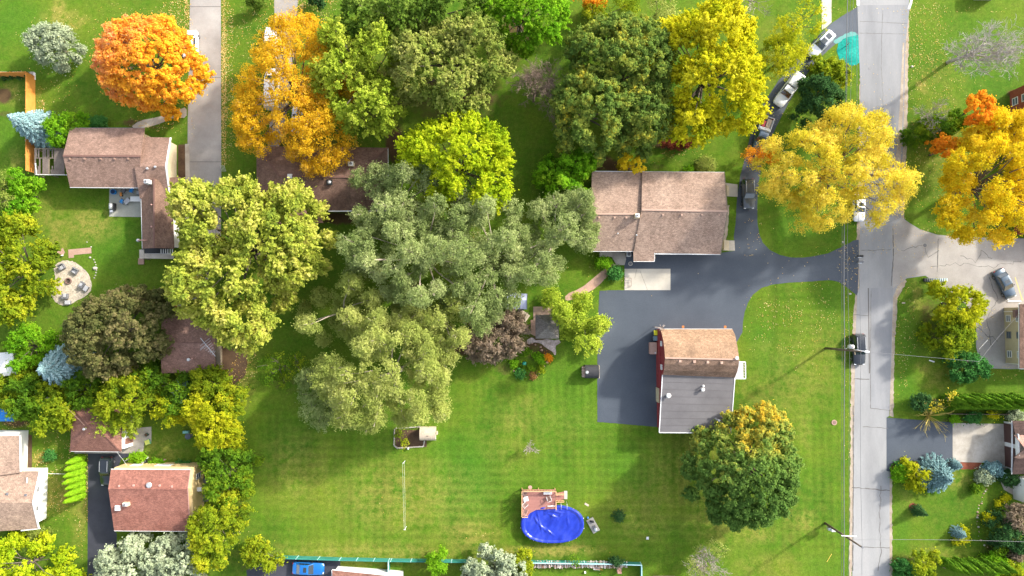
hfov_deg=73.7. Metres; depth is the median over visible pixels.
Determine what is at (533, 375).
garden plants
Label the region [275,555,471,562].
fence
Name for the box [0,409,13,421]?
tarp cover
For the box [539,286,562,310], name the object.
shrub
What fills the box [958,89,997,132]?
tree
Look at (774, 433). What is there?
tree
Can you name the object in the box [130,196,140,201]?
outdoor table
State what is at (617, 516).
spruce
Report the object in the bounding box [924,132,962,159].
tree
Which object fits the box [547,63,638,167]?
tree
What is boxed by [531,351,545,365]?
garden plants
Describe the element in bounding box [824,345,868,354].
utility pole
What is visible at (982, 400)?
arborvitae
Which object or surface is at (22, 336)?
shrub
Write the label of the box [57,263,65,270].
armchair
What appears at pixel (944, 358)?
overhead wire
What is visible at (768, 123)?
wood board
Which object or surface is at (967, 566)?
arborvitae
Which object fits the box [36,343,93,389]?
spruce
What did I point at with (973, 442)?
driveway
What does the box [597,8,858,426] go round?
driveway
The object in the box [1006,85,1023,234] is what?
house
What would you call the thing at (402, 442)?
garden plants
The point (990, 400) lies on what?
arborvitae
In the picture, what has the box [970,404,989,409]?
arborvitae
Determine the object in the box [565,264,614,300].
garden path
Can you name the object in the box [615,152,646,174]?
tree
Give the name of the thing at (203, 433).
tree
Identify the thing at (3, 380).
shrub
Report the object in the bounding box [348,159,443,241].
tree
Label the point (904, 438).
driveway
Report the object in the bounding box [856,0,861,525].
overhead wire
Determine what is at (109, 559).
tree
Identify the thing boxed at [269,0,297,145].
driveway
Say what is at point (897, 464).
shrub
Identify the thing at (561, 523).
swimming pool
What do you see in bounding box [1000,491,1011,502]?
shrub
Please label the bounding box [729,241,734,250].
stair landing
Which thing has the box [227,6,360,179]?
tree
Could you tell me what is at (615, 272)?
shrub
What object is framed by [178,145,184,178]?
mulch bed
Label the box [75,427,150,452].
concrete apron
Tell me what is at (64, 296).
armchair
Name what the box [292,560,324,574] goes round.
parked car
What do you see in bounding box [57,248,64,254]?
paver pile base
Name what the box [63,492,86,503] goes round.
arborvitae
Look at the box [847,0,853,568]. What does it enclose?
overhead wire
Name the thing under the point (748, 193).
parked suv
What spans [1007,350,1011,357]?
window
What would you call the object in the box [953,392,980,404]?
arborvitae
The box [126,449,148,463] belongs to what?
shrub
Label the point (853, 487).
road cracks
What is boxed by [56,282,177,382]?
tree
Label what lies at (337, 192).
house
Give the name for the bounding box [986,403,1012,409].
arborvitae
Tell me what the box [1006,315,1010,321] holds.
window
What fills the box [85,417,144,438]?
tree
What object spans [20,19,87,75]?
tree
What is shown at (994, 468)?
shrub
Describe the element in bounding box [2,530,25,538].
shrub
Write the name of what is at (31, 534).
shrub
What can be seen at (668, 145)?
shrub
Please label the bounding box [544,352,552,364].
garden plants
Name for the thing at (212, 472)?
tree
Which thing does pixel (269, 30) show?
pickup truck
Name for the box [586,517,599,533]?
equipment slab
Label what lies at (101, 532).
driveway
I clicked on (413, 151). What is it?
tree
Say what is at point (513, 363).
garden plants
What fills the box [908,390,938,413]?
shrub
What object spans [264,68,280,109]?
parked van
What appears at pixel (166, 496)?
bungalow
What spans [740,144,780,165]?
tree
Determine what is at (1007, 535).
shrub
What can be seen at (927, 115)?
bare tree
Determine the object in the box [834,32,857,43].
hydroseed overspray
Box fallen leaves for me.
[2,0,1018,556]
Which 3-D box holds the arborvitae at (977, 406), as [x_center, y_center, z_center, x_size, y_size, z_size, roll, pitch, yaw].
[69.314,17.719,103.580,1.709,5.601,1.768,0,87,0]
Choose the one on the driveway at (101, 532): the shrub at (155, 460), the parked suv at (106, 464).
the parked suv at (106, 464)
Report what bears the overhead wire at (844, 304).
attached to the utility pole at (830, 528)
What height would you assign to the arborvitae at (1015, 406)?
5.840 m
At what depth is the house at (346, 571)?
103.41 m
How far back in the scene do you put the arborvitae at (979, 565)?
102.10 m
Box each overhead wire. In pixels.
[841,0,850,575]
[843,0,847,575]
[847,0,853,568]
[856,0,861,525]
[862,322,1011,361]
[870,539,1019,541]
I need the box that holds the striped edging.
[923,278,947,281]
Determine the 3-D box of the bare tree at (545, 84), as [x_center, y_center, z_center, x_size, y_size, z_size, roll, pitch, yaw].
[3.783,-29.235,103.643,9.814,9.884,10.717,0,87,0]
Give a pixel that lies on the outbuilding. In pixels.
(193, 346)
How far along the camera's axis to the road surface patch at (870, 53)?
108.75 m
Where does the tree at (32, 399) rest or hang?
on the ground at (472, 470)
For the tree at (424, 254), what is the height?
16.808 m
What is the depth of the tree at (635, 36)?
98.07 m
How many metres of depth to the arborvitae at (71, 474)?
103.11 m
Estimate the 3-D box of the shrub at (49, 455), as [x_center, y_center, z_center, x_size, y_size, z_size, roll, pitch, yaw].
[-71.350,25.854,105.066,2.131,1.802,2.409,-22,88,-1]
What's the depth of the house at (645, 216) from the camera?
103.29 m
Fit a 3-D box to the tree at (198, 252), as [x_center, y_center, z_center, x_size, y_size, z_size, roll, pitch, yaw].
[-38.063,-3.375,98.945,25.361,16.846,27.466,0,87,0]
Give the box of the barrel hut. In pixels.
[419,426,437,439]
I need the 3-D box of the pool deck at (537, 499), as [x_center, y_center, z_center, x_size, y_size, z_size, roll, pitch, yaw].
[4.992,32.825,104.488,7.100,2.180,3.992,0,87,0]
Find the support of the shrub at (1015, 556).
on the ground at (472, 470)
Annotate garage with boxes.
[69,407,132,451]
[656,326,745,433]
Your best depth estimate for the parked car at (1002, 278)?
106.20 m
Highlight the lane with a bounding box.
[188,0,220,299]
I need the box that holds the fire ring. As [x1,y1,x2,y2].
[65,278,71,283]
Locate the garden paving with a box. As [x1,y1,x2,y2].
[531,320,534,335]
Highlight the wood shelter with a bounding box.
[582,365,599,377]
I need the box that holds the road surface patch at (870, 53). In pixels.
[858,5,908,234]
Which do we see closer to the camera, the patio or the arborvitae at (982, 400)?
the arborvitae at (982, 400)
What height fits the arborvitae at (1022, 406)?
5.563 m
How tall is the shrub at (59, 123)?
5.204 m
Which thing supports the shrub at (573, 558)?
on the ground at (472, 470)
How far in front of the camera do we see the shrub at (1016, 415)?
104.97 m
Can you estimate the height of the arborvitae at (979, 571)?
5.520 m
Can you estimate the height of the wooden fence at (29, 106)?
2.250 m
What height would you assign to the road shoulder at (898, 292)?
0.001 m
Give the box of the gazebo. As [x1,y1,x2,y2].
[535,315,558,338]
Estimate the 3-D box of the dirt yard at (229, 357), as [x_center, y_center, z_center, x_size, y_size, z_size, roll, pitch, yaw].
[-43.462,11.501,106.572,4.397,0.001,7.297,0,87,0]
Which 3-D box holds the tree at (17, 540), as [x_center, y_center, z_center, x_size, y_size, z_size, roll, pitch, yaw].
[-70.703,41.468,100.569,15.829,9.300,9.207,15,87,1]
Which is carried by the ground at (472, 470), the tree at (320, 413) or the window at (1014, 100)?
the tree at (320, 413)
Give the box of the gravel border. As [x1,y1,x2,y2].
[723,205,729,239]
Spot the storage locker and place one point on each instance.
(652, 347)
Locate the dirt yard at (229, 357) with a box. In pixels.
[222,346,247,384]
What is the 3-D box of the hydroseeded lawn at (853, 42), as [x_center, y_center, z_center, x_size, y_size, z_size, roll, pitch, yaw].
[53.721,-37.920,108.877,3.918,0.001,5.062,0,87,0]
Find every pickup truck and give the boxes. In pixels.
[264,27,277,57]
[751,116,774,152]
[773,71,804,107]
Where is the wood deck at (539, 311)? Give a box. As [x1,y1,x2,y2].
[533,307,551,319]
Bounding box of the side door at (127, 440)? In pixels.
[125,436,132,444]
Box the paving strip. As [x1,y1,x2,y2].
[68,248,91,257]
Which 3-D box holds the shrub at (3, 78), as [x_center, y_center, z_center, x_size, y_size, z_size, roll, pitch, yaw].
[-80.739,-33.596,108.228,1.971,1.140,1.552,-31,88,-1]
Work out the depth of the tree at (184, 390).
102.89 m
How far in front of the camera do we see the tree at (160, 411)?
101.86 m
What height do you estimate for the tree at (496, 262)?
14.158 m
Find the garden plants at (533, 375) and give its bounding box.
[526,368,538,380]
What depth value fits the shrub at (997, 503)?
104.76 m
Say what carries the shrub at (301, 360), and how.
on the ground at (472, 470)
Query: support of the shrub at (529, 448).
on the ground at (472, 470)
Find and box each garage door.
[656,387,659,402]
[1003,423,1014,443]
[1004,446,1015,467]
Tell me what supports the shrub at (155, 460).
on the ground at (472, 470)
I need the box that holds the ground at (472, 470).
[0,0,1023,575]
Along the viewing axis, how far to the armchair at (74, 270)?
106.69 m
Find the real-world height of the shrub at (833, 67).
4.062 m
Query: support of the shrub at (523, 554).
on the ground at (472, 470)
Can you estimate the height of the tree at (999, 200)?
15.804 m
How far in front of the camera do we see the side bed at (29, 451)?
105.92 m
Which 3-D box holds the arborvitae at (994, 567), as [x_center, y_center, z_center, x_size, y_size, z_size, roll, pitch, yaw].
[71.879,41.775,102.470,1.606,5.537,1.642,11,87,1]
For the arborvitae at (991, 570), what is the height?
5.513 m
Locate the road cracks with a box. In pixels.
[852,14,1021,570]
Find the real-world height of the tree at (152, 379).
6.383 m
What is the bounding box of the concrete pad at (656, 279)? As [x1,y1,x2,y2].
[625,269,669,289]
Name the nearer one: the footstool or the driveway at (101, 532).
the driveway at (101, 532)
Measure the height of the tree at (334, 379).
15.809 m
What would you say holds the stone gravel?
on the ground at (472, 470)
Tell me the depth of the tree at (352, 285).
99.98 m
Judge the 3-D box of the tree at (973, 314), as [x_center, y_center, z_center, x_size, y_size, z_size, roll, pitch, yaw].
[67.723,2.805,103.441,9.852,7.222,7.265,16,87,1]
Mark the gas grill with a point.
(112, 207)
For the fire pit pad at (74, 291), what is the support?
on the ground at (472, 470)
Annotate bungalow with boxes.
[108,462,208,531]
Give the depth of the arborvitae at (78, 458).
103.76 m
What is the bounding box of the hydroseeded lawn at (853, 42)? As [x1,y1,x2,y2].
[837,35,858,65]
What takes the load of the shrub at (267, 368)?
on the ground at (472, 470)
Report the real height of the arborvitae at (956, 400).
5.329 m
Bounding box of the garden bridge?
[518,309,529,321]
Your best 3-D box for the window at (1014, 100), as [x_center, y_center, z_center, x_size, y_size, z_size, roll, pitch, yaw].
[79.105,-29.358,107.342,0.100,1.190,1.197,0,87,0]
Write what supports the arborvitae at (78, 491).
on the ground at (472, 470)
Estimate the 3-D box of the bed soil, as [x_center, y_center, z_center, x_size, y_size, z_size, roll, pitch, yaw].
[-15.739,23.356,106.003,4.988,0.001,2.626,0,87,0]
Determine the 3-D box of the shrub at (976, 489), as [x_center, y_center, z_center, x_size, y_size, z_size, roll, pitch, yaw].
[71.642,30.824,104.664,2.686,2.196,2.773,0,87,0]
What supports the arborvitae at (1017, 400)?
on the ground at (472, 470)
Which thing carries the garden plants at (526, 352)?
on the ground at (472, 470)
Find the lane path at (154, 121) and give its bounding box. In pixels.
[132,107,186,127]
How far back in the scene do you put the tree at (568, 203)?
99.15 m
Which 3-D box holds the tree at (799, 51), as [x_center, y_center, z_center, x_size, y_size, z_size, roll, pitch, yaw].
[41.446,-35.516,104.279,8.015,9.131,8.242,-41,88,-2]
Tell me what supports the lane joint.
on the lane
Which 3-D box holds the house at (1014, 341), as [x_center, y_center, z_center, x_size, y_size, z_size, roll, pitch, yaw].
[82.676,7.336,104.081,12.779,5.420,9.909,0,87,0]
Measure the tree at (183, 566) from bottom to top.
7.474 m
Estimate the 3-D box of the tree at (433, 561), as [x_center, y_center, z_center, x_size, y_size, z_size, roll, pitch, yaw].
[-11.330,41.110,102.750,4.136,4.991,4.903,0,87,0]
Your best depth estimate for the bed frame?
105.84 m
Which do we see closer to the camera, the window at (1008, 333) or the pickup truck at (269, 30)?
the window at (1008, 333)
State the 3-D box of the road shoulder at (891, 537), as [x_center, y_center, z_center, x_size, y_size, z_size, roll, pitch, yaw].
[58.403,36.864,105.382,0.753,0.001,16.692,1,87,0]
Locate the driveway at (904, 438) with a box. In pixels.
[886,418,952,470]
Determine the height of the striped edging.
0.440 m
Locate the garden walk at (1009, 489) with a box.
[1000,463,1012,493]
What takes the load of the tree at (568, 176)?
on the ground at (472, 470)
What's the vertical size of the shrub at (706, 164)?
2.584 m
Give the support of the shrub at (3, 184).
on the ground at (472, 470)
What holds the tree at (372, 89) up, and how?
on the ground at (472, 470)
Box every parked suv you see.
[98,456,115,485]
[741,179,756,208]
[807,29,835,58]
[850,334,865,364]
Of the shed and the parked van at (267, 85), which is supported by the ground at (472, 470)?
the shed
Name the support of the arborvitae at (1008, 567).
on the ground at (472, 470)
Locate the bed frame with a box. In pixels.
[393,426,424,449]
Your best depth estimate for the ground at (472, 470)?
106.42 m
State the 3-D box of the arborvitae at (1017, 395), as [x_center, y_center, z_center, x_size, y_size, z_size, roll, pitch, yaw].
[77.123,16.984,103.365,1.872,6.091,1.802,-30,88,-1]
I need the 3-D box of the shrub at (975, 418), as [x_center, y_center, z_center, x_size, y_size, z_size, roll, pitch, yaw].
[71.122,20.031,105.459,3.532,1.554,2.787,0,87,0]
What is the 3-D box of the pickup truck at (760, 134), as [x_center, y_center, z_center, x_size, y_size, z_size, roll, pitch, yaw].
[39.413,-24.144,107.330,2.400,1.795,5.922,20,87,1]
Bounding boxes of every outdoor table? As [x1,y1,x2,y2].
[123,197,131,204]
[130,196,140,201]
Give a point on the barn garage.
(699, 372)
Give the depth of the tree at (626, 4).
105.10 m
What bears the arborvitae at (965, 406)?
on the ground at (472, 470)
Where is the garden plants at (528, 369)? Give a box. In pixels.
[520,362,536,374]
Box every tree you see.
[0,209,63,328]
[0,371,63,432]
[0,530,92,575]
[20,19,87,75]
[31,380,87,437]
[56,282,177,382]
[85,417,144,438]
[88,366,156,430]
[89,11,216,123]
[89,531,165,575]
[125,358,200,418]
[138,532,207,575]
[147,392,186,428]
[160,170,340,358]
[171,377,190,402]
[179,382,246,450]
[183,485,257,575]
[188,363,250,418]
[195,440,265,509]
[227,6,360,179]
[238,534,287,574]
[291,271,385,348]
[294,366,346,432]
[302,300,460,434]
[307,0,326,10]
[307,12,408,142]
[332,0,495,49]
[332,185,487,312]
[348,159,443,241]
[381,10,519,125]
[393,109,518,216]
[396,291,472,365]
[424,544,449,575]
[452,192,533,339]
[460,541,527,575]
[461,0,572,58]
[505,55,566,129]
[506,186,600,287]
[531,147,599,200]
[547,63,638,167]
[549,289,612,358]
[561,10,679,165]
[572,0,607,10]
[581,0,640,22]
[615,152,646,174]
[641,0,773,149]
[646,0,681,19]
[678,399,805,533]
[682,545,731,575]
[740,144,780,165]
[741,0,771,15]
[747,99,924,236]
[755,23,814,81]
[770,0,827,40]
[787,72,846,129]
[898,106,968,149]
[913,97,948,137]
[914,311,978,362]
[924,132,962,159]
[925,277,989,328]
[931,103,1023,250]
[941,13,1023,79]
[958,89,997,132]
[1002,501,1023,534]
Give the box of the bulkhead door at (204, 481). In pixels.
[203,477,208,501]
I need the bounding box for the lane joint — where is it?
[189,6,220,6]
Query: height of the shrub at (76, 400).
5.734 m
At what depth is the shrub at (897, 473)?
104.40 m
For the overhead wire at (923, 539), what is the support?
attached to the utility pole at (830, 528)
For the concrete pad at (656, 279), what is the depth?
107.15 m
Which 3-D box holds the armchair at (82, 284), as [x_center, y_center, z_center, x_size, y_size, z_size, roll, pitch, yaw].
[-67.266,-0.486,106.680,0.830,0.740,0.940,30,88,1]
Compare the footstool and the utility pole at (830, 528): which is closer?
the utility pole at (830, 528)
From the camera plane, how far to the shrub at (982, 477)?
104.46 m
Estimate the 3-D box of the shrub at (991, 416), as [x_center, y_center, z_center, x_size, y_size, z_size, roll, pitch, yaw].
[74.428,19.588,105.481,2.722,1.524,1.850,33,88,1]
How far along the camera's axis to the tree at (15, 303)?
101.00 m
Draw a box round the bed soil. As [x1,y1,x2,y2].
[395,430,426,446]
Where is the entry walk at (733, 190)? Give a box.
[726,183,737,196]
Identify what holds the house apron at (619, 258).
on the ground at (472, 470)
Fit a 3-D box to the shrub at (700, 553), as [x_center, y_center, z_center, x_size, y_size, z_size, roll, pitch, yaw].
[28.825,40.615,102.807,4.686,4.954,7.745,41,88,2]
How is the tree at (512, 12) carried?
on the ground at (472, 470)
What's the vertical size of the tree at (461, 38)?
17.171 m
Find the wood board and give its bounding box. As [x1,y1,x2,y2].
[765,119,771,128]
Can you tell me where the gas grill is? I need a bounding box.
[109,203,115,211]
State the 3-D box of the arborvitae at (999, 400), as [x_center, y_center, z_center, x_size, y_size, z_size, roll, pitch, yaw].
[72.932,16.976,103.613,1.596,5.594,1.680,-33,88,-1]
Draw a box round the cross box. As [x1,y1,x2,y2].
[759,126,770,131]
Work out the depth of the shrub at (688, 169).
106.83 m
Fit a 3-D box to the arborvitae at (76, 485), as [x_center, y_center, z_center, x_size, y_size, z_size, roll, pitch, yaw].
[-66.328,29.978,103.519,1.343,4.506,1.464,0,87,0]
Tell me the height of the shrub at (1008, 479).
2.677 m
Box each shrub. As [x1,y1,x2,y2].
[0,76,8,80]
[0,168,19,210]
[0,357,39,403]
[1,166,46,216]
[1,320,61,373]
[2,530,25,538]
[25,524,57,541]
[39,448,57,465]
[40,107,91,148]
[59,367,104,412]
[84,114,108,127]
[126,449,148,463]
[147,456,167,463]
[175,458,191,463]
[243,0,268,12]
[255,351,307,393]
[280,353,308,379]
[462,308,531,367]
[511,547,535,575]
[523,441,539,453]
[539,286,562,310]
[568,551,580,568]
[594,254,612,270]
[604,263,624,282]
[608,555,625,569]
[660,134,692,153]
[681,538,729,575]
[682,164,699,171]
[691,153,717,171]
[806,51,853,95]
[888,461,911,483]
[889,557,918,575]
[892,459,905,466]
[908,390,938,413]
[908,547,942,575]
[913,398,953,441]
[928,388,958,412]
[946,413,963,425]
[951,523,971,547]
[962,410,984,426]
[967,479,984,496]
[973,464,997,486]
[977,550,1010,575]
[979,508,1023,554]
[980,460,1005,481]
[980,511,997,525]
[986,410,1003,422]
[987,545,1010,556]
[993,499,1004,507]
[995,467,1020,488]
[999,558,1023,575]
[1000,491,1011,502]
[1004,409,1023,421]
[1004,547,1023,562]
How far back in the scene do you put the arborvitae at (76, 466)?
103.31 m
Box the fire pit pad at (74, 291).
[51,260,91,305]
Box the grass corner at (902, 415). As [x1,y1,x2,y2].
[888,411,912,419]
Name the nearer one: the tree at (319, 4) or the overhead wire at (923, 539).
the overhead wire at (923, 539)
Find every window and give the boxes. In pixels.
[154,464,173,465]
[196,472,200,479]
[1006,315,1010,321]
[1006,331,1010,337]
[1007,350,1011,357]
[1012,96,1017,105]
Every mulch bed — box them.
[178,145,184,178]
[892,462,981,469]
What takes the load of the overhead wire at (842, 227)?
attached to the utility pole at (830, 528)
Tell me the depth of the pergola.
105.82 m
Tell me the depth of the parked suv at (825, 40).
107.52 m
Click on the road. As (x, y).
(875, 268)
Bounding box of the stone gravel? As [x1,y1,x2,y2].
[527,338,560,354]
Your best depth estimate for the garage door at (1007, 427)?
105.06 m
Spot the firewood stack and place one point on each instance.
(562, 566)
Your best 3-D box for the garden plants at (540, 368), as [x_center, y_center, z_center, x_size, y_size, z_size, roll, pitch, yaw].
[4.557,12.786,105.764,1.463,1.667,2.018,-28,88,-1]
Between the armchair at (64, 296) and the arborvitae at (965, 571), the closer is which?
the arborvitae at (965, 571)
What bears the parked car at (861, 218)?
on the road
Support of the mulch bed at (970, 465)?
on the ground at (472, 470)
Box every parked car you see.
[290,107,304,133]
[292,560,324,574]
[852,194,866,221]
[992,268,1016,299]
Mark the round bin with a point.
(188, 435)
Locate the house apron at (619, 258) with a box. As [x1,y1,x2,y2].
[612,252,625,264]
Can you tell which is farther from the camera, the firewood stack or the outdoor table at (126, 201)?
the outdoor table at (126, 201)
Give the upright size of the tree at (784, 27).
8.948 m
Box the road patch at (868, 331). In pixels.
[868,288,869,372]
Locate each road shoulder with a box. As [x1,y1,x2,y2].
[849,79,859,575]
[889,280,906,416]
[890,472,892,575]
[901,18,908,217]
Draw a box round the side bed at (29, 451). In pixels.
[28,434,31,467]
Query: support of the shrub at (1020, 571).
on the ground at (472, 470)
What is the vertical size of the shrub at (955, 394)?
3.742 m
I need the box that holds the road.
[852,0,1023,575]
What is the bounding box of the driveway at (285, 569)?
[246,559,339,575]
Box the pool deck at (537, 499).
[522,488,566,517]
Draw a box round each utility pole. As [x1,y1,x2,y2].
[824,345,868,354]
[824,522,863,548]
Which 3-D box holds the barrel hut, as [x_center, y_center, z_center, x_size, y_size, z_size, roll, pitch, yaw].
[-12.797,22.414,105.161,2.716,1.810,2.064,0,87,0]
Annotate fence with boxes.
[0,71,34,172]
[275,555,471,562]
[531,560,641,575]
[946,413,1009,414]
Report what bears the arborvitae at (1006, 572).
on the ground at (472, 470)
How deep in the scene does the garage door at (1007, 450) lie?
105.06 m
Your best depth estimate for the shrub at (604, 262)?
106.05 m
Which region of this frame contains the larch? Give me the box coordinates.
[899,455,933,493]
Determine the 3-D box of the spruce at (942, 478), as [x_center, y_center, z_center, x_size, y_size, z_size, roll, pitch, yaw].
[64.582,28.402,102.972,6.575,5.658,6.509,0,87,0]
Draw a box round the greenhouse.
[507,293,527,308]
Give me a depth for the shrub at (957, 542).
104.55 m
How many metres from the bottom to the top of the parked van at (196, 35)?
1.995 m
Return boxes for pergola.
[34,148,66,177]
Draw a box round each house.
[0,430,47,530]
[63,128,180,263]
[257,146,388,223]
[332,566,403,575]
[591,171,728,261]
[1003,421,1023,501]
[1004,303,1023,368]
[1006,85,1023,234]
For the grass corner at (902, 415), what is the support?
on the ground at (472, 470)
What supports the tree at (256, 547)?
on the ground at (472, 470)
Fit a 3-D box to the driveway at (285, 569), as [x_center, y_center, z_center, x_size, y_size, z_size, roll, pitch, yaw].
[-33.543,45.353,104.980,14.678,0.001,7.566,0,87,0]
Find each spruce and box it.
[6,109,65,150]
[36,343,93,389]
[610,508,625,523]
[909,503,928,516]
[912,452,953,493]
[947,458,962,470]
[948,524,966,538]
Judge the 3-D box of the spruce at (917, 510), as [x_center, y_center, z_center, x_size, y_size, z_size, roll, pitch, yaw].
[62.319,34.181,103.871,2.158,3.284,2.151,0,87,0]
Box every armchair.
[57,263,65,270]
[60,294,68,298]
[70,267,78,273]
[78,281,85,288]
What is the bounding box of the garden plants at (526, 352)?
[517,343,533,360]
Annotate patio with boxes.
[109,188,140,216]
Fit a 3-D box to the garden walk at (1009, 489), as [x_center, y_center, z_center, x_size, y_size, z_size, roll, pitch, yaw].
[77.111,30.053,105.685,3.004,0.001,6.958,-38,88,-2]
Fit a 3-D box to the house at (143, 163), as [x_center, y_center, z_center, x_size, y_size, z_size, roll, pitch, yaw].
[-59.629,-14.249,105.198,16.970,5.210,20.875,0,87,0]
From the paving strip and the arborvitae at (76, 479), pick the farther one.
the paving strip
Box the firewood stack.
[534,560,627,568]
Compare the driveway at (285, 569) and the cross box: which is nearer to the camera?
the driveway at (285, 569)
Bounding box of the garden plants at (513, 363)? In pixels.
[507,358,521,368]
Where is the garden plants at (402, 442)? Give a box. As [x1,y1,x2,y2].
[394,429,410,451]
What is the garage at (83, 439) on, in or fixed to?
on the ground at (472, 470)
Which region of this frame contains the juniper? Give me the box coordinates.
[942,349,993,384]
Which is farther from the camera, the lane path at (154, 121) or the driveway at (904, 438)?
the lane path at (154, 121)
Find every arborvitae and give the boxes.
[62,474,85,484]
[63,467,86,477]
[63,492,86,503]
[64,461,86,470]
[64,486,86,496]
[65,454,85,464]
[65,479,85,489]
[937,556,963,573]
[941,393,966,403]
[944,401,972,409]
[947,557,969,574]
[952,556,976,573]
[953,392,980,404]
[962,557,983,574]
[963,393,988,403]
[964,556,990,573]
[969,404,981,409]
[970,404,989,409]
[971,392,997,404]
[975,558,996,574]
[977,556,1003,572]
[981,393,1005,403]
[982,403,1004,409]
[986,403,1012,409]
[988,393,1013,403]
[992,561,1010,574]
[998,393,1023,403]
[998,560,1017,573]
[1007,403,1020,409]
[1008,392,1023,398]
[1009,404,1023,409]
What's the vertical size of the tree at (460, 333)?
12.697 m
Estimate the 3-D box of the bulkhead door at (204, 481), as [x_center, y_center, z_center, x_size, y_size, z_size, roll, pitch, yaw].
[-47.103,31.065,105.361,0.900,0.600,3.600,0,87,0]
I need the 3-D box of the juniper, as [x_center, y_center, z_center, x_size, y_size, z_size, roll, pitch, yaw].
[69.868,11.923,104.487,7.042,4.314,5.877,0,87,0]
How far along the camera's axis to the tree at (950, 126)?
104.83 m
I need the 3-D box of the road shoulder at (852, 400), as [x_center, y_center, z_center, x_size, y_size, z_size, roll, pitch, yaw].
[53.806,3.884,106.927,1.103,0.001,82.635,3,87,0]
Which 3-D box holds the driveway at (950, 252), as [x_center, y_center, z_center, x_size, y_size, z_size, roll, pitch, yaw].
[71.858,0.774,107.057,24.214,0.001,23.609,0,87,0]
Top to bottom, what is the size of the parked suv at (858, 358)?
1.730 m
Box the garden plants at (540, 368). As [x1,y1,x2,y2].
[536,364,545,376]
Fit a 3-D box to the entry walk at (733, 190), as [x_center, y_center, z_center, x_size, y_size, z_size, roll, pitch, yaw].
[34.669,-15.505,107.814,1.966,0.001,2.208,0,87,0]
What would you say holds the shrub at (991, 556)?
on the ground at (472, 470)
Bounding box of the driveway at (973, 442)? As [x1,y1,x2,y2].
[953,423,1004,462]
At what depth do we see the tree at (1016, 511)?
101.92 m
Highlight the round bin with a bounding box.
[185,433,192,438]
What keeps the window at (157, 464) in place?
in the bungalow
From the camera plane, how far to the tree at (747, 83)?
96.97 m
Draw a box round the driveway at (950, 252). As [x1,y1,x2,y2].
[892,218,1023,368]
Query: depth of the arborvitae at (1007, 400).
102.86 m
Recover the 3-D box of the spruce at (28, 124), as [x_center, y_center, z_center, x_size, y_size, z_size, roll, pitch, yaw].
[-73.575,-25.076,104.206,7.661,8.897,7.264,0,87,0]
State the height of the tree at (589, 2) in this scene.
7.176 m
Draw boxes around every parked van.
[183,30,199,57]
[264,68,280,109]
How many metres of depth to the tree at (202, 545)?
99.51 m
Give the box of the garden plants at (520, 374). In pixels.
[514,367,529,380]
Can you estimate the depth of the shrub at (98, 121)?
106.85 m
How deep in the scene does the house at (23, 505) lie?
101.86 m
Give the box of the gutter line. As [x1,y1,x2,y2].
[896,43,903,212]
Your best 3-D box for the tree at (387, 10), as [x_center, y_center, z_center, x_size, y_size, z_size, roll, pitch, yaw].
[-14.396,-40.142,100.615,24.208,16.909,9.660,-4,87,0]
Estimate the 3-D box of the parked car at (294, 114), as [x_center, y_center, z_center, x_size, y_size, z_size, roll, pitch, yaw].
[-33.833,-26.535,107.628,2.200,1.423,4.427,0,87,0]
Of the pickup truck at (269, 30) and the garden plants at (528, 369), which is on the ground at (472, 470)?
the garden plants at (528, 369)
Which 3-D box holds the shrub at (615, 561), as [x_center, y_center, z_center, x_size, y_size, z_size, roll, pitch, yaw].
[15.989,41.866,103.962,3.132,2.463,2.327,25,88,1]
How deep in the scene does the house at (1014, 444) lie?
103.23 m
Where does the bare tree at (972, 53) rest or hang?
on the ground at (472, 470)
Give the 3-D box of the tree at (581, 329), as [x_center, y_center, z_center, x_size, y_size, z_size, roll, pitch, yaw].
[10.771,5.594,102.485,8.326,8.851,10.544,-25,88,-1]
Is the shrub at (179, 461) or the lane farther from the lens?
the lane
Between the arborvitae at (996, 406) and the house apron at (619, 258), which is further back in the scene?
the house apron at (619, 258)
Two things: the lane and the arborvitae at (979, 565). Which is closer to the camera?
the arborvitae at (979, 565)
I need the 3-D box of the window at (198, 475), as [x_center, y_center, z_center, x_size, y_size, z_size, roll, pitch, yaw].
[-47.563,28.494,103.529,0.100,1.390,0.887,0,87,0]
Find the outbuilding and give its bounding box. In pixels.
[161,316,221,372]
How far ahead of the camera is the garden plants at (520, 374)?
105.80 m
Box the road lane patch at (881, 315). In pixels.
[870,288,892,409]
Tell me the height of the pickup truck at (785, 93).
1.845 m
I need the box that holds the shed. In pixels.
[0,352,15,376]
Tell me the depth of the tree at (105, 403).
100.98 m
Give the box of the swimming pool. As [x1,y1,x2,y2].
[520,501,583,542]
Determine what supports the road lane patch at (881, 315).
on the road
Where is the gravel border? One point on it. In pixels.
(726, 229)
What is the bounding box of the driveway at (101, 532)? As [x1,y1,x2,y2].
[88,453,130,575]
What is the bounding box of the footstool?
[82,285,89,291]
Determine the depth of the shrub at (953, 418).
105.41 m
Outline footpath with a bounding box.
[822,0,831,28]
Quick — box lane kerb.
[185,144,189,218]
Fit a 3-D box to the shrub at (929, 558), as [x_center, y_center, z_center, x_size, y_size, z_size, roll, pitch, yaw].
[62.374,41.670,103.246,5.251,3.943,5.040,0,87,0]
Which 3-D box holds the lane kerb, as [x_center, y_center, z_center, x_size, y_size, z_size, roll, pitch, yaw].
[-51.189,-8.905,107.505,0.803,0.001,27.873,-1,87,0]
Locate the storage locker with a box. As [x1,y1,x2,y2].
[649,342,656,353]

